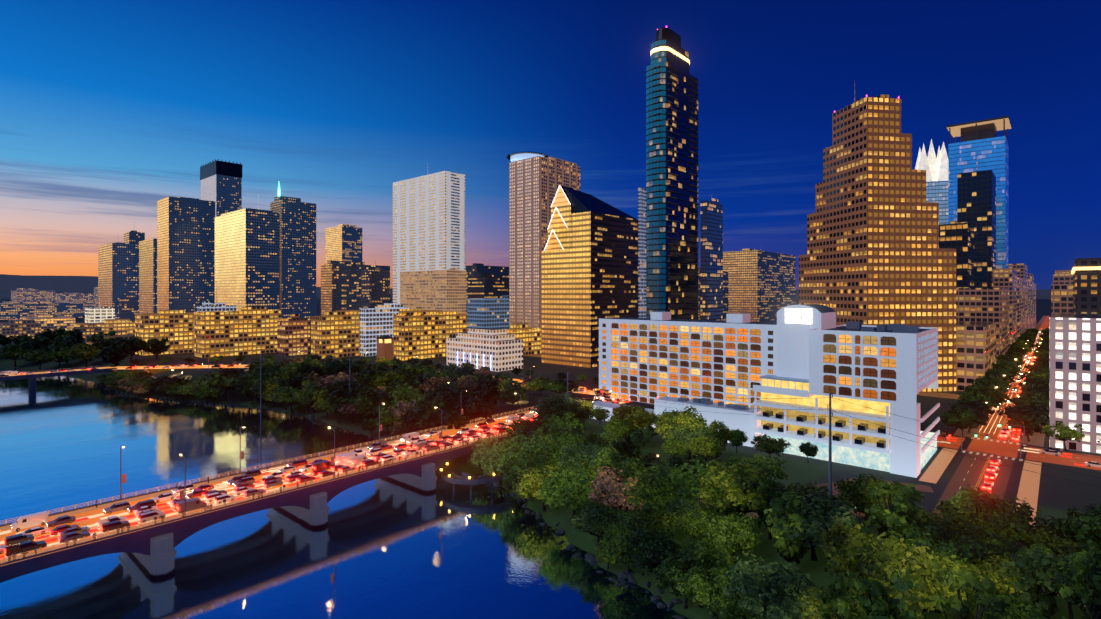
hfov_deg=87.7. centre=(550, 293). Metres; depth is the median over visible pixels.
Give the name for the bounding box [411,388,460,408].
tree
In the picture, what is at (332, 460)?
bridge lamp
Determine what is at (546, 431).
tree
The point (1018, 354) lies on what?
tree
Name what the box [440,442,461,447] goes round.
car
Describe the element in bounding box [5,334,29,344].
tree
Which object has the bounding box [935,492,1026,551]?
tree
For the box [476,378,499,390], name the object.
tree
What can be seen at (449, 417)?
tree
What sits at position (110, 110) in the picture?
sky
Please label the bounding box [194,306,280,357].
building
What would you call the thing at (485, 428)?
car
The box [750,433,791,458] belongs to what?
tree
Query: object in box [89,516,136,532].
car
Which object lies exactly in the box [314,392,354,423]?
tree
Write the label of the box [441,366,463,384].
tree
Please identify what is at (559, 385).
tree
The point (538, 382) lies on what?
tree
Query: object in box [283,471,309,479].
car
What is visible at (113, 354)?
tree
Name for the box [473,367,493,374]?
tree
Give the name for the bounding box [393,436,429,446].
car
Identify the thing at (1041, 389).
tree
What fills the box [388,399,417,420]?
tree
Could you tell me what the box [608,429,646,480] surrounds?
tree
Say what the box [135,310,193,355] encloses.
building
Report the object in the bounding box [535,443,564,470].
tree
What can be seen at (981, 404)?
tree
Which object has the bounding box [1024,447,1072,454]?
car
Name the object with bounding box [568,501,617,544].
tree
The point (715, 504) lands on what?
tree
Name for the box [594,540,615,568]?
tree
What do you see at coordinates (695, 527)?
tree
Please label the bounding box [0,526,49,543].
car
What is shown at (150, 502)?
car
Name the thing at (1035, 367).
tree
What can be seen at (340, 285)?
tower
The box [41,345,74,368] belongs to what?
tree
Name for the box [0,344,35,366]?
tree
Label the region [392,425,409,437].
tree
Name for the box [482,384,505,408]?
tree
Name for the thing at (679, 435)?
tree
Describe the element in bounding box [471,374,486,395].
tree
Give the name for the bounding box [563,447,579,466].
tree
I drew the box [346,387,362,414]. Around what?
tree
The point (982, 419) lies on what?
tree
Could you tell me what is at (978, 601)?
tree
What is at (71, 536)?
car
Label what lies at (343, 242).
tower
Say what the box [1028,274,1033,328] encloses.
building
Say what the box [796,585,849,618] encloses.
tree
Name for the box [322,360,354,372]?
tree
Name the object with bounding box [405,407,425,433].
tree
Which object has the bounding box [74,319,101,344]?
building
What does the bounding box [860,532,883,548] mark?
tree
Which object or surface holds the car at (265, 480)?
on the congress bridge at (135, 538)
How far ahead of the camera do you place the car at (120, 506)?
135.47 m
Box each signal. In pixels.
[961,431,987,450]
[999,423,1024,444]
[1020,433,1022,459]
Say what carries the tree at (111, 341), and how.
on the ground
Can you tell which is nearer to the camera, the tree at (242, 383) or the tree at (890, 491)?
the tree at (890, 491)
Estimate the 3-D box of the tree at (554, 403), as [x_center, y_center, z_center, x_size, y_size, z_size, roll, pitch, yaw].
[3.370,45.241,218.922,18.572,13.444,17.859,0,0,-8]
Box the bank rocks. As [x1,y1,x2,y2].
[94,385,683,618]
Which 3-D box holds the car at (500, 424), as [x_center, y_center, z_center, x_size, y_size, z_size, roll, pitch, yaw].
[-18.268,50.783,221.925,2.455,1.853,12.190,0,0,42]
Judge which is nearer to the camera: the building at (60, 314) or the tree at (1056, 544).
the tree at (1056, 544)
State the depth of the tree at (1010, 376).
304.82 m
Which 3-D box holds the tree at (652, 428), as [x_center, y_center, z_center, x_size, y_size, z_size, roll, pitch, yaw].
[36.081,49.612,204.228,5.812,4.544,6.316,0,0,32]
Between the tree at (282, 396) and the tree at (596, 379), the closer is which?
the tree at (282, 396)
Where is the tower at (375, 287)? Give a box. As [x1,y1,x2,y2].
[361,259,389,308]
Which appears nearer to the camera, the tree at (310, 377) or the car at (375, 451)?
the car at (375, 451)
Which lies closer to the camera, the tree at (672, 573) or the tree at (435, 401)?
the tree at (672, 573)
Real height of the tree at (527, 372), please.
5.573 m
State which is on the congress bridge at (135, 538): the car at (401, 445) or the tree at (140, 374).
the car at (401, 445)
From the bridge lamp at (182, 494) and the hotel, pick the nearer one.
the bridge lamp at (182, 494)
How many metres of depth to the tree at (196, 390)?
326.56 m
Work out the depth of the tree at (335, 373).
315.09 m
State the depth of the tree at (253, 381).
317.68 m
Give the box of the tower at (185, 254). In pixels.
[157,196,214,312]
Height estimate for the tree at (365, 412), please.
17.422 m
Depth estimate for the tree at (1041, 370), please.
315.72 m
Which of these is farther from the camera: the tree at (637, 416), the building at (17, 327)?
the building at (17, 327)
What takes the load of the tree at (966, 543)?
on the ground
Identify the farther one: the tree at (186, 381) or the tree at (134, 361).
the tree at (134, 361)
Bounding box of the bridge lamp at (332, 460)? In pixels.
[328,426,334,476]
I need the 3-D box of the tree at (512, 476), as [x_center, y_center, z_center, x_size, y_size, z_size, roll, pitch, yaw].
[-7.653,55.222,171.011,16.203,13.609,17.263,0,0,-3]
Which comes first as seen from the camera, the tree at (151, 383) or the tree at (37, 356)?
the tree at (151, 383)
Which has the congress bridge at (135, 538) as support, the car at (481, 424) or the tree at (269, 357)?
the car at (481, 424)
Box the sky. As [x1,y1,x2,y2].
[0,0,1100,289]
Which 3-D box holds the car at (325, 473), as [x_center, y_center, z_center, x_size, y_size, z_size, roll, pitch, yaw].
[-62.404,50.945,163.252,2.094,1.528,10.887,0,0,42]
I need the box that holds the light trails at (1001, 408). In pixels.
[979,338,1037,436]
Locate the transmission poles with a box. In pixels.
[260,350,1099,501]
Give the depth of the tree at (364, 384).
277.00 m
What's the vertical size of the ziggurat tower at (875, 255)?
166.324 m
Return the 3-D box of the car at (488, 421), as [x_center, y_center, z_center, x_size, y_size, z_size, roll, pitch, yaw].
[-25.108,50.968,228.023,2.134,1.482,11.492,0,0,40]
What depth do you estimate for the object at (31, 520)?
126.51 m
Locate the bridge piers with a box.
[128,462,436,578]
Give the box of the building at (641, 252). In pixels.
[638,188,645,317]
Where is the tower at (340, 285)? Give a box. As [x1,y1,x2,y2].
[321,260,389,315]
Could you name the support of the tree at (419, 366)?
on the ground
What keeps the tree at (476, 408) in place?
on the ground
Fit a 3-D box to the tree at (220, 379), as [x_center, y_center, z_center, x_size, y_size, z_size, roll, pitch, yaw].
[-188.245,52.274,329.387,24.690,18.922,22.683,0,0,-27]
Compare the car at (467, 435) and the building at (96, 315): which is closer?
the car at (467, 435)
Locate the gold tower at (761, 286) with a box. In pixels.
[723,249,794,321]
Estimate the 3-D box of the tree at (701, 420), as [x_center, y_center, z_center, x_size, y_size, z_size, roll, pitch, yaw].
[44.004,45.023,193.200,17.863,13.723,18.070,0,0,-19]
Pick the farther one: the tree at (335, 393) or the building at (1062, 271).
the building at (1062, 271)
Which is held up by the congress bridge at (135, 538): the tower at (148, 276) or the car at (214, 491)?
the car at (214, 491)
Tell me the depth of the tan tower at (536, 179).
529.64 m
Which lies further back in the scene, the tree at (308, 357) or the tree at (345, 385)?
the tree at (308, 357)
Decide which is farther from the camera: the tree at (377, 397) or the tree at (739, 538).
the tree at (377, 397)
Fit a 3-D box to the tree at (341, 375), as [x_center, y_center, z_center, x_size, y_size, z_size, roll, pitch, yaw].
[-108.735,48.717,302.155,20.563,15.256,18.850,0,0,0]
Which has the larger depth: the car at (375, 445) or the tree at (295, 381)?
the tree at (295, 381)
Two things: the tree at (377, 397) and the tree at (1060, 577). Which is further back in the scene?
the tree at (377, 397)
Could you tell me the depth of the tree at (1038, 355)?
394.51 m
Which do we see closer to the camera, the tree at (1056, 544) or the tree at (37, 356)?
the tree at (1056, 544)
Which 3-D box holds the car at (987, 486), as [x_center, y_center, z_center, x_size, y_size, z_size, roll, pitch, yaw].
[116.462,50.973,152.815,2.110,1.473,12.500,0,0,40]
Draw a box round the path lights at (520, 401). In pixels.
[168,369,1084,605]
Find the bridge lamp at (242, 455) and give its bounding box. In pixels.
[239,426,244,473]
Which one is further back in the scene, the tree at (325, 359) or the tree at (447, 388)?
the tree at (325, 359)
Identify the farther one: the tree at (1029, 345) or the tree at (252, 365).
the tree at (1029, 345)
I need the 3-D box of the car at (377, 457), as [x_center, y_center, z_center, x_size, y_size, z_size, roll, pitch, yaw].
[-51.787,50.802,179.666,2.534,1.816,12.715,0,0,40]
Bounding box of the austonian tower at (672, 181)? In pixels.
[646,26,698,319]
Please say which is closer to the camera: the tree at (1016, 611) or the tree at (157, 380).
the tree at (1016, 611)
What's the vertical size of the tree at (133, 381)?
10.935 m
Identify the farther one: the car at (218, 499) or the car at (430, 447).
the car at (430, 447)
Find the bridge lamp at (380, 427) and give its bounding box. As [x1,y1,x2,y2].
[379,403,384,441]
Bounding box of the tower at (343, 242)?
[325,224,361,263]
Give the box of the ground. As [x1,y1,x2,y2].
[0,299,1100,618]
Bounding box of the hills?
[0,274,1050,298]
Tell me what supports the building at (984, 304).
on the ground
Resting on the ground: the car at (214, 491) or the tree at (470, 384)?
the tree at (470, 384)
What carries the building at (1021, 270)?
on the ground
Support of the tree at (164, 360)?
on the ground
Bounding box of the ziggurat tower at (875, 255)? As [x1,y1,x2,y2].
[799,87,955,392]
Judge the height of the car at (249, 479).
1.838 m
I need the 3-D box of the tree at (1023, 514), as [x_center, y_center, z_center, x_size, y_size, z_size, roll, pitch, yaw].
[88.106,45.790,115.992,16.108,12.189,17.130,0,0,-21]
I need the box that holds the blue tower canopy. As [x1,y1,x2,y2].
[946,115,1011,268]
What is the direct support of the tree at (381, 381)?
on the ground
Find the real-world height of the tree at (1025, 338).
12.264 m
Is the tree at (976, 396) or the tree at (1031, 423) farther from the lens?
the tree at (976, 396)
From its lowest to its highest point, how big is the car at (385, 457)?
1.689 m
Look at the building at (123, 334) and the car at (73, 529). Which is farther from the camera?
the building at (123, 334)
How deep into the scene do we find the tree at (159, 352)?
462.39 m
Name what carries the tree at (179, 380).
on the ground
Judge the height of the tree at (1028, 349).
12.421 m
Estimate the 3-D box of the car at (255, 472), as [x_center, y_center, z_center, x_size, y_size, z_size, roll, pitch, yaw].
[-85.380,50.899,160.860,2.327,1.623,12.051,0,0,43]
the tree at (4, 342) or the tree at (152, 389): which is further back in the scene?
the tree at (4, 342)
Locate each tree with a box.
[0,337,11,345]
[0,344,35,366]
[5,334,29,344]
[16,336,51,350]
[18,348,48,369]
[31,327,64,341]
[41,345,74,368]
[48,335,88,349]
[52,328,84,340]
[65,342,103,366]
[87,330,119,342]
[95,338,116,346]
[96,345,134,366]
[96,374,105,386]
[103,337,121,341]
[107,376,129,390]
[115,335,146,359]
[115,370,126,375]
[116,377,137,394]
[118,377,149,394]
[127,382,144,396]
[129,359,139,363]
[131,370,153,377]
[133,388,147,397]
[140,337,169,358]
[140,381,151,394]
[147,385,158,396]
[148,381,160,394]
[150,348,165,356]
[150,376,170,384]
[158,358,169,363]
[162,376,178,382]
[163,385,182,399]
[172,376,188,385]
[173,387,186,399]
[181,378,196,385]
[183,385,194,399]
[184,357,195,365]
[188,379,203,388]
[190,384,210,401]
[195,389,217,402]
[197,367,245,400]
[200,385,219,399]
[209,355,222,363]
[230,372,263,400]
[235,355,245,363]
[237,386,255,404]
[244,377,278,403]
[246,358,274,373]
[250,382,275,405]
[251,380,269,402]
[252,363,281,376]
[259,386,277,407]
[264,355,274,359]
[266,376,283,386]
[270,385,302,412]
[274,375,301,390]
[276,379,295,409]
[277,356,303,368]
[278,366,296,377]
[282,360,324,382]
[286,361,300,374]
[297,379,313,413]
[300,371,321,387]
[300,380,322,419]
[302,355,314,363]
[306,366,322,381]
[311,354,320,358]
[312,387,339,419]
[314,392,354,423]
[316,374,352,390]
[320,356,341,363]
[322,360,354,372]
[323,370,361,387]
[323,371,346,379]
[329,387,364,419]
[331,365,354,373]
[333,379,358,391]
[334,398,362,422]
[338,358,354,364]
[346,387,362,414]
[350,363,367,373]
[352,387,393,419]
[353,360,364,365]
[354,373,378,392]
[358,389,377,419]
[360,357,370,362]
[361,418,377,435]
[362,368,377,385]
[367,398,393,416]
[370,371,392,388]
[373,385,391,398]
[375,357,388,362]
[375,362,385,368]
[375,365,419,385]
[376,408,403,434]
[385,364,398,368]
[385,379,417,400]
[386,359,402,365]
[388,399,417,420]
[390,382,417,424]
[391,422,406,433]
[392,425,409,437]
[402,365,416,375]
[402,386,424,399]
[403,363,423,371]
[405,358,418,363]
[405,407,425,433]
[405,410,437,432]
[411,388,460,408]
[413,370,444,393]
[413,388,465,412]
[419,359,432,365]
[419,366,437,374]
[419,407,465,430]
[420,376,451,395]
[421,406,441,413]
[429,381,459,392]
[433,408,473,429]
[434,363,442,369]
[441,364,456,383]
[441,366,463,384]
[442,397,469,415]
[453,389,484,401]
[455,396,495,420]
[457,375,478,393]
[460,361,474,367]
[460,366,475,374]
[467,435,506,469]
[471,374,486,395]
[471,444,508,484]
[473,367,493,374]
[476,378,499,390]
[478,373,501,409]
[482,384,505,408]
[497,373,512,382]
[497,384,527,410]
[498,431,555,469]
[498,455,547,501]
[499,381,512,386]
[499,433,528,452]
[503,416,534,436]
[504,380,520,387]
[511,368,521,376]
[511,463,561,510]
[515,424,540,438]
[521,383,534,395]
[522,378,535,383]
[525,370,533,375]
[526,427,548,439]
[526,447,550,462]
[528,375,550,397]
[533,422,555,449]
[534,406,567,426]
[535,392,582,413]
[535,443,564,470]
[537,410,583,430]
[538,465,601,518]
[542,377,572,396]
[547,421,574,432]
[547,429,575,455]
[552,442,597,468]
[557,372,566,378]
[559,440,604,472]
[559,459,590,480]
[562,403,593,421]
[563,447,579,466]
[565,431,606,447]
[566,380,578,396]
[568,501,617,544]
[570,424,586,436]
[571,470,598,491]
[571,497,602,513]
[573,417,585,431]
[577,374,587,381]
[579,400,594,418]
[582,458,599,478]
[587,466,646,512]
[589,406,609,423]
[589,443,627,472]
[591,441,612,452]
[592,376,598,386]
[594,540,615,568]
[599,522,655,573]
[600,429,617,444]
[601,456,620,481]
[602,417,634,441]
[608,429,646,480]
[609,509,646,530]
[610,402,657,429]
[613,452,675,503]
[619,477,679,515]
[630,524,684,579]
[635,427,654,445]
[635,510,675,537]
[639,410,655,427]
[648,427,658,438]
[651,451,730,504]
[652,552,712,608]
[653,406,706,437]
[653,411,702,440]
[661,438,688,457]
[665,496,705,522]
[666,420,710,457]
[672,504,714,541]
[676,535,740,581]
[680,562,732,618]
[686,435,725,459]
[696,459,776,516]
[700,420,734,457]
[702,477,746,516]
[703,509,762,559]
[708,594,759,618]
[718,561,768,603]
[719,553,817,618]
[726,454,787,483]
[729,429,748,451]
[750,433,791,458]
[755,475,782,538]
[764,489,807,575]
[766,486,870,560]
[773,481,784,492]
[785,482,844,501]
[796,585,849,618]
[799,442,817,462]
[815,568,867,618]
[818,516,860,576]
[821,527,917,612]
[834,474,895,527]
[854,533,976,618]
[854,567,920,618]
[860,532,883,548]
[865,481,928,554]
[881,504,953,541]
[883,517,992,565]
[920,550,973,613]
[931,563,1010,618]
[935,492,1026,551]
[935,561,992,618]
[939,483,1041,537]
[940,410,978,435]
[947,537,1027,599]
[948,397,994,415]
[950,404,988,433]
[958,383,1009,403]
[958,393,999,408]
[961,392,994,410]
[962,529,1018,562]
[965,381,1006,394]
[974,375,1011,392]
[984,591,1047,618]
[985,369,1014,383]
[990,369,1014,381]
[992,360,1020,375]
[996,353,1024,365]
[996,359,1020,368]
[996,401,1048,435]
[1004,546,1059,618]
[1005,352,1021,361]
[1006,412,1048,441]
[1007,350,1023,359]
[1008,345,1026,352]
[1010,344,1032,352]
[1010,392,1048,402]
[1012,393,1048,406]
[1013,541,1056,598]
[1014,340,1032,347]
[1016,338,1033,345]
[1017,336,1031,341]
[1017,514,1100,563]
[1018,377,1048,387]
[1019,371,1048,379]
[1020,386,1048,396]
[1022,332,1035,339]
[1022,384,1048,394]
[1022,390,1048,399]
[1024,362,1048,370]
[1026,328,1037,333]
[1026,376,1048,385]
[1028,366,1048,373]
[1030,549,1098,618]
[1031,364,1048,379]
[1032,349,1048,356]
[1033,344,1048,353]
[1034,354,1048,360]
[1035,356,1048,363]
[1041,422,1084,449]
[1050,505,1100,551]
[1057,546,1100,618]
[1059,615,1090,618]
[1083,500,1100,522]
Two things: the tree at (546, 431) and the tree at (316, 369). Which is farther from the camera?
the tree at (316, 369)
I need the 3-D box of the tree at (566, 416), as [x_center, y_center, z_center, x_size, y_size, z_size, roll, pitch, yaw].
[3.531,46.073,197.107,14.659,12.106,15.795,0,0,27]
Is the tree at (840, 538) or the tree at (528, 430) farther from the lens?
the tree at (528, 430)
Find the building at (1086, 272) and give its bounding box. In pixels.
[1071,258,1100,313]
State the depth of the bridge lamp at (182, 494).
131.97 m
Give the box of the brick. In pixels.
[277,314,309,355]
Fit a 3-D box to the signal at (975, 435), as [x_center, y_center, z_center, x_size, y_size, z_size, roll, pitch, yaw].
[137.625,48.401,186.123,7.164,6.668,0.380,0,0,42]
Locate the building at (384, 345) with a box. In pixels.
[376,335,393,361]
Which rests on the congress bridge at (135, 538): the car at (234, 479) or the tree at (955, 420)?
the car at (234, 479)
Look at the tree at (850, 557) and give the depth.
100.36 m
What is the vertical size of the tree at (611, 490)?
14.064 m
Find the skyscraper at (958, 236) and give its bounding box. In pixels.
[939,209,973,287]
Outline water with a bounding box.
[0,367,689,618]
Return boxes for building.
[74,319,101,344]
[135,310,193,355]
[194,306,280,357]
[311,310,359,358]
[360,303,409,355]
[376,335,393,361]
[393,304,466,360]
[400,269,465,312]
[447,328,522,371]
[507,323,540,354]
[638,188,645,317]
[956,288,1009,360]
[956,321,995,390]
[993,268,1016,343]
[1009,264,1027,333]
[1017,277,1022,337]
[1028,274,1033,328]
[1028,281,1030,327]
[1034,284,1035,327]
[1051,284,1072,313]
[1053,274,1072,283]
[1055,270,1070,273]
[1071,258,1100,313]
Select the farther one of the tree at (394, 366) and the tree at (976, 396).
the tree at (394, 366)
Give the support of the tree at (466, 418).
on the ground
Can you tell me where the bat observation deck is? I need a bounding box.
[440,463,508,494]
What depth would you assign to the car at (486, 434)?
207.25 m
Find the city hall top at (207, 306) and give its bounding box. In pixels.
[197,301,235,311]
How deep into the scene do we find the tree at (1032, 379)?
288.66 m
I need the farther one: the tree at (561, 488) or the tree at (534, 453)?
the tree at (534, 453)
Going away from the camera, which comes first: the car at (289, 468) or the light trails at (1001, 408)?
the car at (289, 468)
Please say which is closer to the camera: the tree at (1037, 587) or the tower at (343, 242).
the tree at (1037, 587)
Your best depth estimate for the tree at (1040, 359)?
363.05 m
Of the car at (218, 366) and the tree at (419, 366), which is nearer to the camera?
the tree at (419, 366)
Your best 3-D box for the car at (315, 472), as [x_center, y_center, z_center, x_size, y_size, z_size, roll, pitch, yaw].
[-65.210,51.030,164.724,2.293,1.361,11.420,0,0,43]
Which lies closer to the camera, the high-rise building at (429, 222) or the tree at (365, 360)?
the tree at (365, 360)
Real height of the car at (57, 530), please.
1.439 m
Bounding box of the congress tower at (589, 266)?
[541,185,637,367]
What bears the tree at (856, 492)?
on the ground
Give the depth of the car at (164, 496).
143.16 m
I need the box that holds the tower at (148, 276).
[139,238,156,313]
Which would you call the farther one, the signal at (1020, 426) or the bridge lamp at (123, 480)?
the signal at (1020, 426)
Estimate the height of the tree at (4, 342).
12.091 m
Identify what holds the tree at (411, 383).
on the ground
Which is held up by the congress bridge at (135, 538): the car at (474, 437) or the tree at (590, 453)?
the car at (474, 437)
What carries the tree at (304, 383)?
on the ground
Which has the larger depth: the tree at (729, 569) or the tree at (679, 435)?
the tree at (679, 435)
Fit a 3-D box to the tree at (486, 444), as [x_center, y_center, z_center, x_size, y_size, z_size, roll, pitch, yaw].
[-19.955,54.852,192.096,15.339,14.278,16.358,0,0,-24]
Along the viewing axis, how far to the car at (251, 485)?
151.82 m
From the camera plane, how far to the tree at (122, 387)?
346.53 m
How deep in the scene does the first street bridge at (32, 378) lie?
371.39 m
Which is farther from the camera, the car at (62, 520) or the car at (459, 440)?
the car at (459, 440)
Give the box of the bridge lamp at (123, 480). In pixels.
[120,446,125,500]
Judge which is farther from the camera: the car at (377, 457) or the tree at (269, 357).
the tree at (269, 357)
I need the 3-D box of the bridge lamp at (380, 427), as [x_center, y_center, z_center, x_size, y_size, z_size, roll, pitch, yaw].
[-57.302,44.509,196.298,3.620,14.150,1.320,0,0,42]
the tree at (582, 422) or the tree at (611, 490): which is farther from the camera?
the tree at (582, 422)
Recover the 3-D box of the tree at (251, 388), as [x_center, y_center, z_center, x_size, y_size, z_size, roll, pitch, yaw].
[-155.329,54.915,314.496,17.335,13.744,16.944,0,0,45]
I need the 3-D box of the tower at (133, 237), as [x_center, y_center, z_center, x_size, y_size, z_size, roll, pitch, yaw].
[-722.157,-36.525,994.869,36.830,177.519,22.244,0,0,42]
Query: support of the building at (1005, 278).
on the ground
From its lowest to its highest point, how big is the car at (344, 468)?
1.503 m
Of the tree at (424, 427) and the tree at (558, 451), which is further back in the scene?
the tree at (424, 427)
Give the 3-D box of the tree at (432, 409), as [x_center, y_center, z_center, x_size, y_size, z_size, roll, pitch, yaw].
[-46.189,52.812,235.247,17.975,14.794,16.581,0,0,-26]
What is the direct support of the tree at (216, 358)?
on the ground
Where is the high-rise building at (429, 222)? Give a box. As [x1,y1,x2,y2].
[393,171,464,302]
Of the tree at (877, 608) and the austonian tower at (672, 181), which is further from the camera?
the austonian tower at (672, 181)
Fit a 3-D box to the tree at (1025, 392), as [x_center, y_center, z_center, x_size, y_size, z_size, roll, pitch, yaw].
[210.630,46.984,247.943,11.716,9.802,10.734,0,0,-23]
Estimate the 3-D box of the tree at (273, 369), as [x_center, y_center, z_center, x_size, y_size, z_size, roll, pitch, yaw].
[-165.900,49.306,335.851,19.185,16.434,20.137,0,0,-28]
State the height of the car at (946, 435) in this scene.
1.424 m
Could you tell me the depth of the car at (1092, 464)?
170.84 m
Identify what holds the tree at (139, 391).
on the bank rocks
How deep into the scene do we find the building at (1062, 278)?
432.49 m
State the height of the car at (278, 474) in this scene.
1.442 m
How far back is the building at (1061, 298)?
352.11 m
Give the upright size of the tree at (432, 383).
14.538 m
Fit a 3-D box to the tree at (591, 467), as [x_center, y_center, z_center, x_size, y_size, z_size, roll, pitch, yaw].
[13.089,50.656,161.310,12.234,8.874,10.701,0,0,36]
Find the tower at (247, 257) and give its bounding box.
[214,208,279,310]
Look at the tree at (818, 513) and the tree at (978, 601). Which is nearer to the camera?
the tree at (978, 601)
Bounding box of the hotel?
[590,304,939,477]
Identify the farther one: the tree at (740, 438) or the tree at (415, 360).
the tree at (415, 360)
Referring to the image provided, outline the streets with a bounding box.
[112,316,1100,594]
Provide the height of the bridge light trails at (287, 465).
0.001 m
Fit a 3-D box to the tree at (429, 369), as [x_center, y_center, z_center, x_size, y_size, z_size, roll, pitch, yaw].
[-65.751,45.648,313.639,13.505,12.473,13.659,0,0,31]
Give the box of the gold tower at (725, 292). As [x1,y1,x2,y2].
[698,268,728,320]
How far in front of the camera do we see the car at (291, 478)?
157.23 m
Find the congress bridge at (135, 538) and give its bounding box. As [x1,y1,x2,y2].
[0,394,638,582]
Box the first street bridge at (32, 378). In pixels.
[0,365,116,391]
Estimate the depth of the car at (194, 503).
136.03 m
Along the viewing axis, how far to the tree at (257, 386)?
307.49 m
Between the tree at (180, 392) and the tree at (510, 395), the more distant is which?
the tree at (180, 392)
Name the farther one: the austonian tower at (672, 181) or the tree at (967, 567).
the austonian tower at (672, 181)
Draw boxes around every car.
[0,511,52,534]
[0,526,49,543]
[0,538,80,558]
[0,545,6,553]
[4,534,56,545]
[5,371,22,374]
[16,515,88,533]
[35,523,96,539]
[43,529,115,547]
[45,526,99,542]
[78,501,130,520]
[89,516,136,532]
[91,520,154,533]
[100,499,167,519]
[125,505,171,517]
[127,492,179,509]
[129,509,175,519]
[130,511,190,525]
[151,483,193,498]
[159,498,203,509]
[164,499,213,513]
[165,489,207,503]
[166,497,228,517]
[174,484,213,498]
[203,490,232,496]
[204,492,241,501]
[205,365,224,367]
[209,474,256,490]
[214,494,250,503]
[219,476,260,489]
[222,469,269,483]
[229,483,262,491]
[232,486,271,495]
[235,486,282,500]
[253,471,286,483]
[253,476,284,487]
[261,465,301,477]
[263,480,295,487]
[269,459,308,472]
[278,473,318,485]
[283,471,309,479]
[284,464,311,476]
[288,476,329,485]
[310,469,338,475]
[312,460,347,470]
[315,470,350,479]
[331,464,360,470]
[335,448,368,461]
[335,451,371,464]
[339,466,371,471]
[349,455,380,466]
[356,459,382,469]
[366,448,381,456]
[367,441,392,450]
[372,453,401,460]
[378,444,394,450]
[380,455,410,460]
[382,443,407,452]
[389,432,418,445]
[392,448,421,455]
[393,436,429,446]
[397,448,430,459]
[413,441,439,450]
[422,444,447,451]
[425,431,443,437]
[433,440,451,445]
[439,435,452,440]
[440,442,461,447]
[448,435,466,442]
[451,427,475,436]
[453,438,473,445]
[463,432,481,438]
[469,435,485,441]
[473,422,490,429]
[479,426,491,430]
[483,432,497,436]
[484,419,497,423]
[494,422,506,427]
[494,427,506,434]
[504,415,518,423]
[509,417,522,424]
[523,414,535,419]
[937,434,955,441]
[940,433,956,438]
[982,481,993,493]
[985,472,997,483]
[987,466,997,472]
[990,459,1000,466]
[999,431,1008,439]
[1001,428,1010,434]
[1012,435,1019,441]
[1018,449,1071,457]
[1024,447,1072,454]
[1074,461,1100,467]
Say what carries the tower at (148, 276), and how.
on the ground
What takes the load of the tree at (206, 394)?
on the ground
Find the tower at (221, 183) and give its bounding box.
[200,159,241,216]
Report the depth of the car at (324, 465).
166.98 m
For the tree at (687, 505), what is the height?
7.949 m
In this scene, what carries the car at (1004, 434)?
on the streets
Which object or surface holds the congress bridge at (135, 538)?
on the ground
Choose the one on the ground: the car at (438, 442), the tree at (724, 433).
the tree at (724, 433)
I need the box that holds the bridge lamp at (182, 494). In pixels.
[180,453,185,515]
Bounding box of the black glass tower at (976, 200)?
[957,170,995,287]
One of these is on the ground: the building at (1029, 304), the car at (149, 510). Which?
the building at (1029, 304)
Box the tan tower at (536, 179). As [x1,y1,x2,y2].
[506,151,579,328]
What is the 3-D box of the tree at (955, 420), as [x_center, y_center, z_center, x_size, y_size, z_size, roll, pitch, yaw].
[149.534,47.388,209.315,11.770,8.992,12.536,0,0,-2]
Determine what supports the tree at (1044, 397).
on the ground
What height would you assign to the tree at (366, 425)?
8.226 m
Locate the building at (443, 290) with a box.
[400,269,465,312]
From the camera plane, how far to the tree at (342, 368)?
320.53 m
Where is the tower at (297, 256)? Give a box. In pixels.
[270,186,315,328]
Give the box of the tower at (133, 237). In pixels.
[124,230,144,243]
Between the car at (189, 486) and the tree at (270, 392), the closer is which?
the car at (189, 486)
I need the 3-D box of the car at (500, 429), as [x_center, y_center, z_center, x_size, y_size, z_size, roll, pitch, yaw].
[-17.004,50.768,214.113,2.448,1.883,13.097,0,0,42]
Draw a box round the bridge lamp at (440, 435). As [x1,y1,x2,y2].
[435,407,441,447]
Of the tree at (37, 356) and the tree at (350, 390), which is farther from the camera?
the tree at (37, 356)
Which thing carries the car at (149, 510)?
on the congress bridge at (135, 538)
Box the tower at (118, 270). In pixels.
[98,242,138,318]
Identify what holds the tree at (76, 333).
on the ground
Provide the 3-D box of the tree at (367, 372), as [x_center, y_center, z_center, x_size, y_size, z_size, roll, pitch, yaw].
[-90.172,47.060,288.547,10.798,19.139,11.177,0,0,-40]
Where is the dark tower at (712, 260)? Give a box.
[701,198,722,320]
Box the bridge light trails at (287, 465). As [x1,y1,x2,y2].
[178,417,503,493]
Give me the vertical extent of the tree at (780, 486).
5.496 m
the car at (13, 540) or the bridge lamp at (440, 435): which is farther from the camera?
the bridge lamp at (440, 435)
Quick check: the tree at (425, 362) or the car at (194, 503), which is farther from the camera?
the tree at (425, 362)
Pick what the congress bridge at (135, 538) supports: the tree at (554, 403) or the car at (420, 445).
the car at (420, 445)
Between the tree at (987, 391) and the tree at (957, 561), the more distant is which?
the tree at (987, 391)

